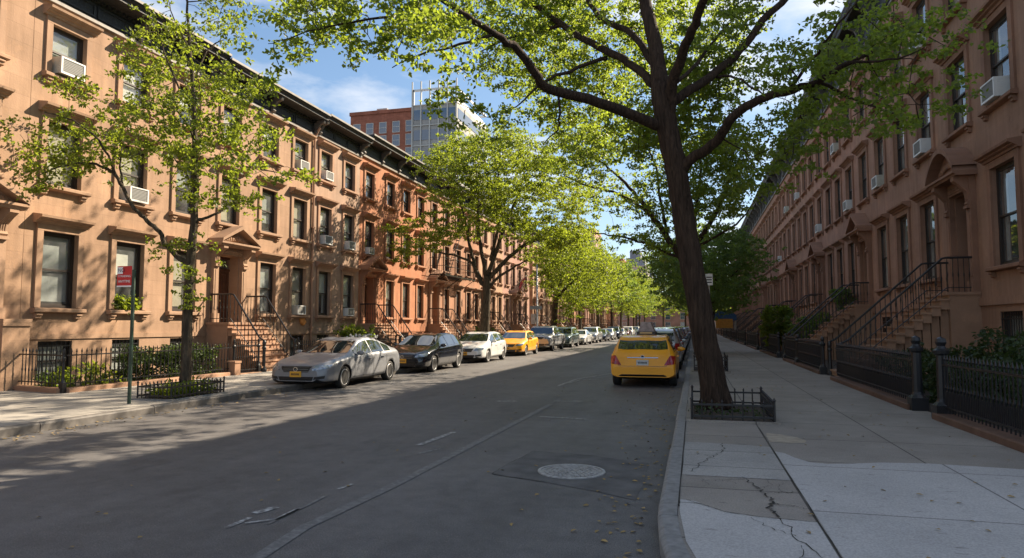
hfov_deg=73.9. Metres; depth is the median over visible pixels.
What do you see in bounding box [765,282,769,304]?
window
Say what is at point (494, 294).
window
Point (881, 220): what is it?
window
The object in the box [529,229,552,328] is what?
row house
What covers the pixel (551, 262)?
street tree
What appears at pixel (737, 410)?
tree pit plants
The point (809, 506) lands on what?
pavement crack
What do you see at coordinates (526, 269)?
window
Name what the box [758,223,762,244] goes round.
window
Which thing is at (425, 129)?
glass tower
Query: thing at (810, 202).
window
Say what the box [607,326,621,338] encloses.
parked car
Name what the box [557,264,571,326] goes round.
row house
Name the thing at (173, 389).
tree pit plants
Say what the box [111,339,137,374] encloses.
window
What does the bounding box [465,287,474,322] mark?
window
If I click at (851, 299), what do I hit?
stoop plant
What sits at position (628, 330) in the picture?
parked car
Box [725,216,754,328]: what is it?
row house
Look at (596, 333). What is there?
parked car
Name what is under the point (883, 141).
window
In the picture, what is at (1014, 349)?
garden bush
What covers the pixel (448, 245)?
window
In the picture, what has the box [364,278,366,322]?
door
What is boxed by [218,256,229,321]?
door
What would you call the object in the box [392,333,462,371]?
parked car
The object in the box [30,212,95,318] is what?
window
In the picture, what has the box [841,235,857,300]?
window
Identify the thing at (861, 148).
window
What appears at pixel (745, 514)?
pavement crack
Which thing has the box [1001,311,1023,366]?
window
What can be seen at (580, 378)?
road marking
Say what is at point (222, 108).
window
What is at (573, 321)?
row house
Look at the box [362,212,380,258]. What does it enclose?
window
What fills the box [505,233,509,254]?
window
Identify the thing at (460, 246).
window
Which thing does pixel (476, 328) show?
garden bush
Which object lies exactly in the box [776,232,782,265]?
window
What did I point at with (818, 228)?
air conditioner
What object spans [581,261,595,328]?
row house
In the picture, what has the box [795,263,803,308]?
window
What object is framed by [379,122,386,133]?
window
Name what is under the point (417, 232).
window
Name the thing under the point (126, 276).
street sign
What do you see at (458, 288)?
window
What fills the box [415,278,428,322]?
window
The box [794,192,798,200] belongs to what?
air conditioner
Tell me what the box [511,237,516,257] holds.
window
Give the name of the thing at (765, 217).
window
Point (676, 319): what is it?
end house
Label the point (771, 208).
window
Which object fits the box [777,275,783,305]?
window
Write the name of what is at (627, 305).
street tree
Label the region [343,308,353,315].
air conditioner
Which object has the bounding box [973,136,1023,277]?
window
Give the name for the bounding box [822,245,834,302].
window
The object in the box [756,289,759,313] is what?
window
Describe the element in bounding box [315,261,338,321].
window
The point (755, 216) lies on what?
row house
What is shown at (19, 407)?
pavement
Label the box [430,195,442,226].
window
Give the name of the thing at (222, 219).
window
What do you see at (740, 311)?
row house
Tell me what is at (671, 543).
kerb
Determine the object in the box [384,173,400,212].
window
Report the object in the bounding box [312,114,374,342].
row house
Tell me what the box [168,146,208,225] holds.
window
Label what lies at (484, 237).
window
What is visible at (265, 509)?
road marking
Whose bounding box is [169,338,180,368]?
window
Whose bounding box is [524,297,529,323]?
window
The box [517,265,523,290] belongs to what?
window
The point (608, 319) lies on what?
row house
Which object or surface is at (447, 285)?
window
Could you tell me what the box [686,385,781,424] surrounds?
tree guard
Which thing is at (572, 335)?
parked car
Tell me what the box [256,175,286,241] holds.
window
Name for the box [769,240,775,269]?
window
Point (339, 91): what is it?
sky
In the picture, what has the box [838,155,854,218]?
window
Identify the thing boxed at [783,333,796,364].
iron fence
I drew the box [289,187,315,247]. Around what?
window
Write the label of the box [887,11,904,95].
window
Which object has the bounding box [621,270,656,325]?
street tree
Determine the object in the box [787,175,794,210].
window
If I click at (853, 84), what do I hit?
window
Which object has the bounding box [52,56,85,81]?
air conditioner
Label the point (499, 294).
window
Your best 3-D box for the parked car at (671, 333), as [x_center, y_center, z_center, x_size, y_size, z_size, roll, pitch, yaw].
[5.723,2.668,26.620,2.211,1.532,4.636,-1,-4,15]
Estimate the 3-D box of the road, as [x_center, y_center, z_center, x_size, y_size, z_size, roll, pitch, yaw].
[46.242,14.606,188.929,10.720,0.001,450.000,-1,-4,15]
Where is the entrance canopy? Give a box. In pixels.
[714,311,736,329]
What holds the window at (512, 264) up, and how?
in the row house at (516, 308)
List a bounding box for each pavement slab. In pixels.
[680,499,839,557]
[682,442,790,479]
[776,452,1023,557]
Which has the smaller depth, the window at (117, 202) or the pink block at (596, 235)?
the window at (117, 202)
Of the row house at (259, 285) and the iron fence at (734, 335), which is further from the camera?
the iron fence at (734, 335)
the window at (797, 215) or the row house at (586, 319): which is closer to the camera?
the window at (797, 215)
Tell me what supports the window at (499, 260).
in the row house at (496, 309)
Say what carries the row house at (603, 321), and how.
on the ground
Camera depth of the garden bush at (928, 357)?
13.52 m
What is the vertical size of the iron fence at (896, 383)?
1.350 m
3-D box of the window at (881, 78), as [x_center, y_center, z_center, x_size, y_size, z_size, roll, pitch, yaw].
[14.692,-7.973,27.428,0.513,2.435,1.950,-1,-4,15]
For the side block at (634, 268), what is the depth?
204.79 m
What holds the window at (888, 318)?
in the row house at (893, 232)
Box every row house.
[0,0,34,390]
[20,0,231,385]
[204,57,330,371]
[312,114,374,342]
[358,134,435,346]
[426,174,488,337]
[480,199,512,332]
[503,217,536,330]
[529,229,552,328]
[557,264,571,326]
[568,265,584,329]
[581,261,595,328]
[590,304,604,328]
[599,298,609,327]
[606,303,617,326]
[613,280,622,327]
[716,259,738,333]
[718,239,742,334]
[720,227,748,335]
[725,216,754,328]
[729,201,763,332]
[733,178,775,335]
[740,151,792,341]
[749,109,817,345]
[775,36,859,350]
[781,0,943,359]
[827,0,1023,378]
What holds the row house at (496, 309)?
on the ground
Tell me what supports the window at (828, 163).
in the row house at (832, 256)
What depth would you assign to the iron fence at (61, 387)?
15.21 m
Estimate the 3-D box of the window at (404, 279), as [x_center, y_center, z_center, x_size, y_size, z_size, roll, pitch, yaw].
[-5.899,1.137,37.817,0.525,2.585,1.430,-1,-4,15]
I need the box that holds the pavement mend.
[766,433,805,442]
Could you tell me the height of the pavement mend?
0.001 m
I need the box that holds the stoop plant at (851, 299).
[828,287,856,311]
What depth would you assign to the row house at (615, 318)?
135.91 m
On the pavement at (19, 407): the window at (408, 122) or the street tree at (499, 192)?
the street tree at (499, 192)
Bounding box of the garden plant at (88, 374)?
[43,360,126,386]
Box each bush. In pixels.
[333,322,375,337]
[473,326,495,331]
[758,304,793,345]
[783,311,831,338]
[871,326,1023,402]
[948,330,1023,423]
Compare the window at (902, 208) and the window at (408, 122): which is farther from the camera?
the window at (408, 122)
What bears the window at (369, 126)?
in the apartment tower at (392, 126)
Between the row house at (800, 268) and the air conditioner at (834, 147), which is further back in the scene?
the row house at (800, 268)
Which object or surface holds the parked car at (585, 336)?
on the road
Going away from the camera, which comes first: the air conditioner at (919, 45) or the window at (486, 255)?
the air conditioner at (919, 45)
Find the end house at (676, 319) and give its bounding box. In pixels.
[618,296,727,329]
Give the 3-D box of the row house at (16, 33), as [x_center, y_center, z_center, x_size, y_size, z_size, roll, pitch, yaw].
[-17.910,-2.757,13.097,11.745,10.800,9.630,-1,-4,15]
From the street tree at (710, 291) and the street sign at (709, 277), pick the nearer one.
the street sign at (709, 277)
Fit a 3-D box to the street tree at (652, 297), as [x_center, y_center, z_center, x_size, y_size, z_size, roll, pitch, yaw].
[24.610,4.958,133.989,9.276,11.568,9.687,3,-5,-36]
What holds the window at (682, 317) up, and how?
in the end house at (676, 319)
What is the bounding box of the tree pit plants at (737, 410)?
[688,401,765,420]
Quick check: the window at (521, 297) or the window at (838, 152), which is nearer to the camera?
the window at (838, 152)
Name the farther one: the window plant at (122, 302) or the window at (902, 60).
the window at (902, 60)
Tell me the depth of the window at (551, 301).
75.98 m
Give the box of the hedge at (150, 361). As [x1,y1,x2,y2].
[108,342,224,381]
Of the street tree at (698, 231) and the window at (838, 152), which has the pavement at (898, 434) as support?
the street tree at (698, 231)
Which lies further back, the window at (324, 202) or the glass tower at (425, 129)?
the glass tower at (425, 129)
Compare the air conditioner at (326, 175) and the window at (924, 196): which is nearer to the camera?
the window at (924, 196)
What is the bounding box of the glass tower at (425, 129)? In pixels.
[411,78,486,188]
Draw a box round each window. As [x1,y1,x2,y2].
[0,0,10,65]
[0,84,14,178]
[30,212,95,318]
[36,100,97,202]
[36,341,70,381]
[41,4,103,97]
[106,225,158,319]
[110,126,159,215]
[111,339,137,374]
[114,40,163,121]
[165,235,208,320]
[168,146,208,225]
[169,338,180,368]
[173,68,211,137]
[215,162,250,229]
[217,90,252,152]
[254,251,285,320]
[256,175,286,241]
[258,110,288,169]
[287,256,314,321]
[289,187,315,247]
[290,126,316,180]
[290,335,302,355]
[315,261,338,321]
[316,196,339,252]
[317,139,340,189]
[317,335,327,340]
[340,265,360,321]
[341,204,361,256]
[342,151,362,198]
[353,124,360,129]
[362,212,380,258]
[363,162,380,205]
[366,123,373,134]
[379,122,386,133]
[383,273,399,322]
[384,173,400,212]
[384,219,400,264]
[392,121,399,132]
[392,134,399,145]
[400,275,414,322]
[401,181,415,218]
[401,225,415,267]
[405,133,410,144]
[405,147,410,154]
[406,120,410,131]
[415,230,426,270]
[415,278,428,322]
[416,188,428,224]
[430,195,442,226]
[430,235,437,272]
[442,283,453,322]
[443,201,453,232]
[443,239,453,274]
[454,285,464,322]
[455,244,464,276]
[465,213,472,241]
[465,247,474,280]
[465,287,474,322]
[473,250,479,279]
[473,288,482,323]
[482,221,489,247]
[484,253,489,268]
[491,225,496,248]
[491,257,498,285]
[491,292,498,323]
[497,258,503,286]
[497,292,504,323]
[498,232,503,253]
[504,293,511,323]
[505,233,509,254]
[505,261,511,287]
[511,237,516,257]
[511,263,515,288]
[517,239,523,260]
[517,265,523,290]
[518,296,523,322]
[524,267,529,291]
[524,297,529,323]
[540,300,544,322]
[545,300,550,323]
[550,301,552,322]
[680,313,684,319]
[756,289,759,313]
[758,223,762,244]
[760,289,761,313]
[761,219,765,240]
[763,215,767,240]
[764,246,768,274]
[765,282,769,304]
[766,211,770,237]
[767,243,771,272]
[768,281,772,306]
[769,206,774,233]
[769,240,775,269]
[772,201,777,230]
[773,236,778,267]
[775,195,781,225]
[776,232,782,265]
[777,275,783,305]
[779,189,785,221]
[780,227,786,262]
[781,272,787,303]
[783,182,789,216]
[784,223,791,258]
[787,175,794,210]
[788,217,796,255]
[788,275,792,308]
[792,169,800,204]
[793,211,801,252]
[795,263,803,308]
[797,157,806,198]
[799,205,808,248]
[800,260,809,307]
[804,148,813,190]
[805,197,815,242]
[806,258,817,306]
[811,137,821,182]
[812,188,823,238]
[818,123,830,172]
[820,179,832,232]
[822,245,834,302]
[827,109,840,161]
[830,168,842,226]
[831,239,844,298]
[837,90,852,149]
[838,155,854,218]
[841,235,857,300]
[848,68,866,133]
[851,139,869,209]
[864,44,883,114]
[865,120,887,198]
[868,213,891,295]
[883,317,890,331]
[886,98,908,185]
[886,200,913,292]
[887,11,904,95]
[901,0,931,66]
[906,69,935,168]
[909,187,940,288]
[932,32,972,147]
[936,0,966,34]
[966,0,1018,121]
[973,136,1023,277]
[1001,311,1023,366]
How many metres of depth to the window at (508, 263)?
58.70 m
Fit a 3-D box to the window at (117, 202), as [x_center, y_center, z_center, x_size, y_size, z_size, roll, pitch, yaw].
[-10.884,-3.059,19.520,0.580,2.305,1.520,-1,-4,15]
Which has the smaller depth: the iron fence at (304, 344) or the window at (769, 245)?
the iron fence at (304, 344)
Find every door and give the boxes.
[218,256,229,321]
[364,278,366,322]
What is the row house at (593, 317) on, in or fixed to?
on the ground
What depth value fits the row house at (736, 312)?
121.11 m
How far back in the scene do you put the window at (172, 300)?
21.38 m
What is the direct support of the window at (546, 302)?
in the row house at (544, 315)
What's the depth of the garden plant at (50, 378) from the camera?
15.78 m
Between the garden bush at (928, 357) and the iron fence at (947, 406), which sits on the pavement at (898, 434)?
the iron fence at (947, 406)
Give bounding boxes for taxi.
[502,330,537,355]
[611,322,684,385]
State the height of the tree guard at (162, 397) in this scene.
0.411 m
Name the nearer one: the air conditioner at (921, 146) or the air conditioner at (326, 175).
the air conditioner at (921, 146)
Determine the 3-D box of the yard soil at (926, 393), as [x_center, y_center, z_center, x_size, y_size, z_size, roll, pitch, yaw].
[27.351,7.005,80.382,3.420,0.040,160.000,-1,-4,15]
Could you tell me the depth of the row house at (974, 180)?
17.93 m
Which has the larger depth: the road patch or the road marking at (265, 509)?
the road patch
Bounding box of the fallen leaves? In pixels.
[3,355,1017,557]
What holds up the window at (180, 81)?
in the row house at (83, 238)
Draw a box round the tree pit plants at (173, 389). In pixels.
[147,376,218,397]
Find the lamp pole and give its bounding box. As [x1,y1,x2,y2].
[530,265,541,346]
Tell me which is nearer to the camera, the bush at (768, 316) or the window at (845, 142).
the window at (845, 142)
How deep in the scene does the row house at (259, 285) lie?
25.32 m
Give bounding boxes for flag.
[515,276,525,289]
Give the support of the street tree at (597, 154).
in the tree guard at (695, 369)
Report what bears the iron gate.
on the pavement at (19, 407)
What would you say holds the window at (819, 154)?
in the row house at (832, 256)
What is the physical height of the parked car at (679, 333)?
1.532 m
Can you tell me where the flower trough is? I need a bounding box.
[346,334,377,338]
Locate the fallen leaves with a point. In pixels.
(610, 532)
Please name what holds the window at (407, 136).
in the apartment tower at (392, 126)
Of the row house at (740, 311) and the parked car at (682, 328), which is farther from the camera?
the row house at (740, 311)
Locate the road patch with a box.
[493,451,648,499]
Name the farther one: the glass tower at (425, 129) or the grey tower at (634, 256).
the grey tower at (634, 256)
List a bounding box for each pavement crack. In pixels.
[678,402,687,505]
[690,500,813,521]
[746,478,779,516]
[759,428,841,557]
[780,518,820,556]
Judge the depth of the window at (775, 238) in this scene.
60.67 m
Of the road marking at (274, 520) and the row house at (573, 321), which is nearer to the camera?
the road marking at (274, 520)
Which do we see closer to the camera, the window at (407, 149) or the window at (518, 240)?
the window at (518, 240)
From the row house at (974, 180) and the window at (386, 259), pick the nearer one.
the row house at (974, 180)
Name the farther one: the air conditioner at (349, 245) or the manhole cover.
the air conditioner at (349, 245)
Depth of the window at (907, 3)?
22.51 m
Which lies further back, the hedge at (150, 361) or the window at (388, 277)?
the window at (388, 277)
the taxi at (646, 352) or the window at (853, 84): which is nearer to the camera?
the taxi at (646, 352)
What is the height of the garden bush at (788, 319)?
2.206 m
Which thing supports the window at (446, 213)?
in the row house at (453, 289)
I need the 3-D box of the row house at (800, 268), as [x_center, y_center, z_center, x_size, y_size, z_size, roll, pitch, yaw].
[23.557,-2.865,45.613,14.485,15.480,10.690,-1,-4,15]
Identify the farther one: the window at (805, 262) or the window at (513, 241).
the window at (513, 241)
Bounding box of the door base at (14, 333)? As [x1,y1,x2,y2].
[0,319,32,390]
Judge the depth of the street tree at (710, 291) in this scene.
62.86 m
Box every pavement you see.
[0,340,593,426]
[678,334,1023,557]
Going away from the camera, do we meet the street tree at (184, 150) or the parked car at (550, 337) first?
the street tree at (184, 150)
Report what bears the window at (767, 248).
in the row house at (768, 223)
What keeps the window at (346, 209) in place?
in the row house at (341, 145)
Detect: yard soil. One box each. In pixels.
[12,371,254,389]
[781,351,1023,434]
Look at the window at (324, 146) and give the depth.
29.92 m
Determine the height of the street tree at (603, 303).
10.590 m
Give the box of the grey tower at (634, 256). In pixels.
[626,251,653,278]
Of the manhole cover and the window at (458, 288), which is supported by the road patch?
the manhole cover
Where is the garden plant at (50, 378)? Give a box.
[33,367,74,386]
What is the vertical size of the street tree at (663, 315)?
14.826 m
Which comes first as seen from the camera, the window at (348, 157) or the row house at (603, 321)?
the window at (348, 157)
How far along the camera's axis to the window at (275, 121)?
26.16 m
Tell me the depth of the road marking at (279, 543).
6.30 m
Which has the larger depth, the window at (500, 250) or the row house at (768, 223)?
the row house at (768, 223)
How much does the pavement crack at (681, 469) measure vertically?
0.001 m
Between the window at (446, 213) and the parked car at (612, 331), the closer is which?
the window at (446, 213)
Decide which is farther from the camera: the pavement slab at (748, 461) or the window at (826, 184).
the window at (826, 184)
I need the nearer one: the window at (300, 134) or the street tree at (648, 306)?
the window at (300, 134)
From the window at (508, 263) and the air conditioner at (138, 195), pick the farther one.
the window at (508, 263)
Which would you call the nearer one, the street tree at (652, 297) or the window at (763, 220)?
the window at (763, 220)
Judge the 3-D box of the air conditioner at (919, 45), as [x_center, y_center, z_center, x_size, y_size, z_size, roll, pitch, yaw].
[13.279,-7.632,22.128,0.458,0.456,0.758,-1,-4,15]
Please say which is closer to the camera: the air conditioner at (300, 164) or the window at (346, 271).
the air conditioner at (300, 164)
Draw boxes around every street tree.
[0,0,320,381]
[215,0,1010,410]
[377,120,601,331]
[473,0,834,263]
[519,231,636,325]
[539,235,623,329]
[568,246,632,326]
[587,245,645,326]
[598,266,650,327]
[607,272,655,325]
[617,272,658,325]
[619,277,661,326]
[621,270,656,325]
[630,274,666,321]
[636,222,787,320]
[643,212,759,292]
[650,284,679,326]
[661,288,686,325]
[665,271,745,313]
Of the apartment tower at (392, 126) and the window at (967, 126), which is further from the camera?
the apartment tower at (392, 126)
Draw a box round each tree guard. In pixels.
[131,375,229,400]
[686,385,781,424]
[692,352,730,371]
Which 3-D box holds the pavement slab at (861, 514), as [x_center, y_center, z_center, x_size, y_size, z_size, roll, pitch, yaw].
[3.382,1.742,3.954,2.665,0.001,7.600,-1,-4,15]
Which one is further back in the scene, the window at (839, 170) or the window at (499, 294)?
the window at (499, 294)
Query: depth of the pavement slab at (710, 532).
4.75 m
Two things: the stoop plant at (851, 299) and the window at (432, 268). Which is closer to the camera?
the stoop plant at (851, 299)
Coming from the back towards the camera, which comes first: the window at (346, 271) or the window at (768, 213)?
the window at (768, 213)
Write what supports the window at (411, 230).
in the row house at (391, 299)
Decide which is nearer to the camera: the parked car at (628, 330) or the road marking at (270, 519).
the road marking at (270, 519)
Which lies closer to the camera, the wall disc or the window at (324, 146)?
the wall disc
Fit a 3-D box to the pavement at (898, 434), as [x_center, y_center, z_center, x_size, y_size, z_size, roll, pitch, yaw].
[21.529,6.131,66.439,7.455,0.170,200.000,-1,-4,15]
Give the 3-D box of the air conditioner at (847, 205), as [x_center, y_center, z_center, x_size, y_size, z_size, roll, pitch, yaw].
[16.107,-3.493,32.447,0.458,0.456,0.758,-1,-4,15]
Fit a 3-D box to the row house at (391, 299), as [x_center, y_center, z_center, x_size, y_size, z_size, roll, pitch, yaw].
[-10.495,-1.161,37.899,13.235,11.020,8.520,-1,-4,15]
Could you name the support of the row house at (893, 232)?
on the ground
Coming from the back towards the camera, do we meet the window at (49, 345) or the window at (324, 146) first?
the window at (324, 146)
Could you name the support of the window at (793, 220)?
in the row house at (800, 268)
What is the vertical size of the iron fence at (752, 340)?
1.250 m
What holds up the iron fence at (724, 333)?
on the pavement at (898, 434)
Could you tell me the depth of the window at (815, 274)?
43.04 m
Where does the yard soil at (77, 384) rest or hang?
on the pavement at (19, 407)
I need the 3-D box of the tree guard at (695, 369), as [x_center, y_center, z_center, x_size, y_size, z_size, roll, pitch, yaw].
[6.646,2.779,22.826,1.200,0.590,2.380,-1,-4,15]
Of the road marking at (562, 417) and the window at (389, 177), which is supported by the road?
the road marking at (562, 417)
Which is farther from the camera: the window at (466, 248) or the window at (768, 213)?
the window at (768, 213)
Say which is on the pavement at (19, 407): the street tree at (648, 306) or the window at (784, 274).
the street tree at (648, 306)
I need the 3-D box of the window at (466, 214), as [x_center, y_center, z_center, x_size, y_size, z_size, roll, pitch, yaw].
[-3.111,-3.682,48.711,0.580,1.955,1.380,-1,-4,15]
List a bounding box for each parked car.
[272,337,399,387]
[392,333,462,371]
[459,331,505,361]
[530,326,564,350]
[558,327,579,346]
[577,330,591,344]
[582,327,602,342]
[601,329,609,340]
[602,328,615,339]
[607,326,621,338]
[623,326,634,334]
[624,328,630,334]
[635,328,686,368]
[657,327,688,354]
[662,327,688,360]
[681,327,689,349]
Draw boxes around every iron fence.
[13,347,66,392]
[66,343,231,392]
[297,335,396,350]
[723,328,726,337]
[726,328,730,339]
[731,329,737,341]
[737,329,745,344]
[746,330,759,349]
[759,332,781,357]
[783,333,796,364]
[795,335,827,374]
[830,336,929,410]
[931,337,1023,452]
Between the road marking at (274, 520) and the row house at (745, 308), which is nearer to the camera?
the road marking at (274, 520)
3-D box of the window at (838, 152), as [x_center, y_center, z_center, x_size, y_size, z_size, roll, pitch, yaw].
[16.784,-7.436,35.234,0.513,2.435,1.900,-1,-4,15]
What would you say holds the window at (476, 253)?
in the row house at (453, 289)
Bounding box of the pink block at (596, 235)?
[581,228,600,259]
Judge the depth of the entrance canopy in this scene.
66.72 m
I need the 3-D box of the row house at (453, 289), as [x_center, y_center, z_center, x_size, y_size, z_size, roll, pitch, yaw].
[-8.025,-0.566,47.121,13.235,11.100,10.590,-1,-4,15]
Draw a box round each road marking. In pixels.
[225,517,250,527]
[245,509,298,523]
[249,404,552,557]
[251,506,278,513]
[266,496,325,523]
[416,432,455,444]
[539,416,587,419]
[558,373,611,385]
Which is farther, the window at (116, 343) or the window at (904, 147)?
the window at (904, 147)
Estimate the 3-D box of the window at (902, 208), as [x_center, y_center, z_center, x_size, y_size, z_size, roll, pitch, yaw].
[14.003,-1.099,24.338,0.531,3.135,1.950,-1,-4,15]
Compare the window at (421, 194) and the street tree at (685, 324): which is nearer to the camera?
the window at (421, 194)
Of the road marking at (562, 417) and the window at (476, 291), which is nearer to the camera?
the road marking at (562, 417)
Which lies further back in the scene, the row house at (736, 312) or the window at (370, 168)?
the row house at (736, 312)
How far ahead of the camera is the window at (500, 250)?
56.74 m
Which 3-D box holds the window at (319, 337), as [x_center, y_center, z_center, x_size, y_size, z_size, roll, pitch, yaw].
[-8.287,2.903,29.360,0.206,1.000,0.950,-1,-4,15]
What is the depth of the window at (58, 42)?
17.58 m
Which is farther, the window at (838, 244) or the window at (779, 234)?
the window at (779, 234)
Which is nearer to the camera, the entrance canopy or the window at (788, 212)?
the window at (788, 212)
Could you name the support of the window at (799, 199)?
in the row house at (800, 268)
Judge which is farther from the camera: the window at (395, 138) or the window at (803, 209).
the window at (395, 138)
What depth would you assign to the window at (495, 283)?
54.93 m
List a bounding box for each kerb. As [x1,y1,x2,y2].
[0,337,617,437]
[658,340,692,557]
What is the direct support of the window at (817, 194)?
in the row house at (832, 256)
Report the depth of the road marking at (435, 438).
9.65 m
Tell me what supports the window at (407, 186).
in the row house at (391, 299)
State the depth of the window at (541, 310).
71.89 m
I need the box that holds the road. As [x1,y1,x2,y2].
[0,337,691,557]
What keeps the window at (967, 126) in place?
in the row house at (974, 180)
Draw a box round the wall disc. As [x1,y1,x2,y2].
[299,318,306,324]
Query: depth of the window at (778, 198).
58.26 m
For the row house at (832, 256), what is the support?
on the ground
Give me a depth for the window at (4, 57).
15.85 m
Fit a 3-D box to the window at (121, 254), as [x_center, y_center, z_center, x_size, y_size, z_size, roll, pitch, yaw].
[-10.858,-0.137,19.312,0.525,2.585,1.520,-1,-4,15]
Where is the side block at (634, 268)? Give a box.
[631,265,649,284]
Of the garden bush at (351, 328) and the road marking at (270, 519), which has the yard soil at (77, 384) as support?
the garden bush at (351, 328)
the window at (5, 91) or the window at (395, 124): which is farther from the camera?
the window at (395, 124)
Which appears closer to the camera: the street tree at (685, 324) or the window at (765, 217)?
the window at (765, 217)
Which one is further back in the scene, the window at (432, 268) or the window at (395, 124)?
the window at (395, 124)
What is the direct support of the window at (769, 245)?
in the row house at (768, 223)
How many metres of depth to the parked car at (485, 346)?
30.42 m
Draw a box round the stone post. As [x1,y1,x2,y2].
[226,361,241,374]
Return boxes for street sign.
[117,266,135,403]
[705,273,712,291]
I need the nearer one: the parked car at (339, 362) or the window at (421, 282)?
the parked car at (339, 362)
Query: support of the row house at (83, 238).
on the ground
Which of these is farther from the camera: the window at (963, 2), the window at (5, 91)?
the window at (963, 2)
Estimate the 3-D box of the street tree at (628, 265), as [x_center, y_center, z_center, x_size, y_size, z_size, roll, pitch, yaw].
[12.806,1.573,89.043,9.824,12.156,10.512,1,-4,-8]
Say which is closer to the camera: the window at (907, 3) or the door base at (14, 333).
the door base at (14, 333)
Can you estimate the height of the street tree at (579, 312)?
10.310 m
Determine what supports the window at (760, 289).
in the row house at (755, 216)
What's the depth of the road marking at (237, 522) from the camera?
5.53 m
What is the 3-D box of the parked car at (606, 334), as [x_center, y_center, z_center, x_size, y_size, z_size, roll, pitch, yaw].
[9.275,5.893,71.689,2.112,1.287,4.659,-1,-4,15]
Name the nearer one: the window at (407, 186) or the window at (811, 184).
the window at (407, 186)
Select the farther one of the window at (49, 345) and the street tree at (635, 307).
the street tree at (635, 307)
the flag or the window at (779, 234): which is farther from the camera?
the flag
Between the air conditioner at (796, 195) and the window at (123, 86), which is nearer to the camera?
the window at (123, 86)
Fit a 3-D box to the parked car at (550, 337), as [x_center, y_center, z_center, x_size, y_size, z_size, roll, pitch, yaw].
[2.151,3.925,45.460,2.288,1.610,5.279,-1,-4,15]
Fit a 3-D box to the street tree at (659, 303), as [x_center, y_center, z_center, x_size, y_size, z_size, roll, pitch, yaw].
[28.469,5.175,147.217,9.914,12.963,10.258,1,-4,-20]
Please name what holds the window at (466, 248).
in the row house at (453, 289)
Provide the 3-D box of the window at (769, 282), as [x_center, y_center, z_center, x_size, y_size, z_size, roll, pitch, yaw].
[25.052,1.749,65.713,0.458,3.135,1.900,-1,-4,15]
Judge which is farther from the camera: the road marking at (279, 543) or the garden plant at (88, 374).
the garden plant at (88, 374)
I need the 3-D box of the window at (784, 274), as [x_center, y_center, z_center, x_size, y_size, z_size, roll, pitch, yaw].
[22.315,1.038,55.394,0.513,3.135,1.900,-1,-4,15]
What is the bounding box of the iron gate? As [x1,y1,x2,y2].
[232,338,260,374]
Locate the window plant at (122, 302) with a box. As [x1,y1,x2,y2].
[112,293,143,314]
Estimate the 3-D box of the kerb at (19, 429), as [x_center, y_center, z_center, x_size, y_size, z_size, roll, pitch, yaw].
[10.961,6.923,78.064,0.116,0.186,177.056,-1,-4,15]
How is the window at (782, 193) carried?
in the row house at (782, 238)
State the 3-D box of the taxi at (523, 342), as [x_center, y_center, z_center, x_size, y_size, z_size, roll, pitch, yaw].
[0.257,3.549,38.014,2.102,1.340,4.219,-1,-4,15]
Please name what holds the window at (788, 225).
in the row house at (782, 238)
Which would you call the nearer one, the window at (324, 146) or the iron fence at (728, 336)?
the window at (324, 146)
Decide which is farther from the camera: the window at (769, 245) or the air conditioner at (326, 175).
the window at (769, 245)
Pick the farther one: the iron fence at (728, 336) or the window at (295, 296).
the iron fence at (728, 336)
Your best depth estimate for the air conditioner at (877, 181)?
26.84 m
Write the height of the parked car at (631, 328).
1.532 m
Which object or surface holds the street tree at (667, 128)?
on the pavement at (898, 434)
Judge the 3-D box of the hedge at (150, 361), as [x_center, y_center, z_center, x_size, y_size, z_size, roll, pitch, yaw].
[-9.693,2.333,19.090,1.480,1.167,3.346,-1,-4,15]
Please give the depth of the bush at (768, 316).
35.51 m
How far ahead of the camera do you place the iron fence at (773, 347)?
33.91 m
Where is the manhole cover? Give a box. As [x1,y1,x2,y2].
[538,464,604,478]
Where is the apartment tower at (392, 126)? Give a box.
[349,107,411,154]
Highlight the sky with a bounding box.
[141,0,846,291]
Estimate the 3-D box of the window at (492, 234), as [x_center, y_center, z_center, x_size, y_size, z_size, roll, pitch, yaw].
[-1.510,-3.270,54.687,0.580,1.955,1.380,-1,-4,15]
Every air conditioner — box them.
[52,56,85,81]
[119,186,148,204]
[292,305,305,314]
[295,159,308,171]
[320,235,332,244]
[321,170,333,181]
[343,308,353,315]
[344,241,355,250]
[365,247,373,254]
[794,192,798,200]
[815,224,821,232]
[830,143,838,154]
[843,200,851,211]
[871,175,883,189]
[909,33,926,55]
[913,138,930,157]
[980,75,1009,105]
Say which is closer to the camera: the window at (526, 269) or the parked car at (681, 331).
the parked car at (681, 331)
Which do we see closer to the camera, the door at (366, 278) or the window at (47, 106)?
the window at (47, 106)
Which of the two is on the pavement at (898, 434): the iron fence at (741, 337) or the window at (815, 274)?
the iron fence at (741, 337)
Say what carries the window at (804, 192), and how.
in the row house at (800, 268)
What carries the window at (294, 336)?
in the row house at (259, 285)
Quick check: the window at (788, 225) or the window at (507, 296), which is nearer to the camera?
the window at (788, 225)
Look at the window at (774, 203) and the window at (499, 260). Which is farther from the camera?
the window at (774, 203)
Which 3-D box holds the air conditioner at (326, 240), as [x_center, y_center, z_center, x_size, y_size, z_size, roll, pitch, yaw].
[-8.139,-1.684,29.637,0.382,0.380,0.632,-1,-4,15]
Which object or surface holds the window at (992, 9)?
in the row house at (974, 180)
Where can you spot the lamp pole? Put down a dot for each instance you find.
(534, 318)
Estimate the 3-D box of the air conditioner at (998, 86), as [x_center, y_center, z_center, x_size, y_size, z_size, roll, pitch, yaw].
[11.857,-4.594,16.593,0.478,0.475,0.790,-1,-4,15]

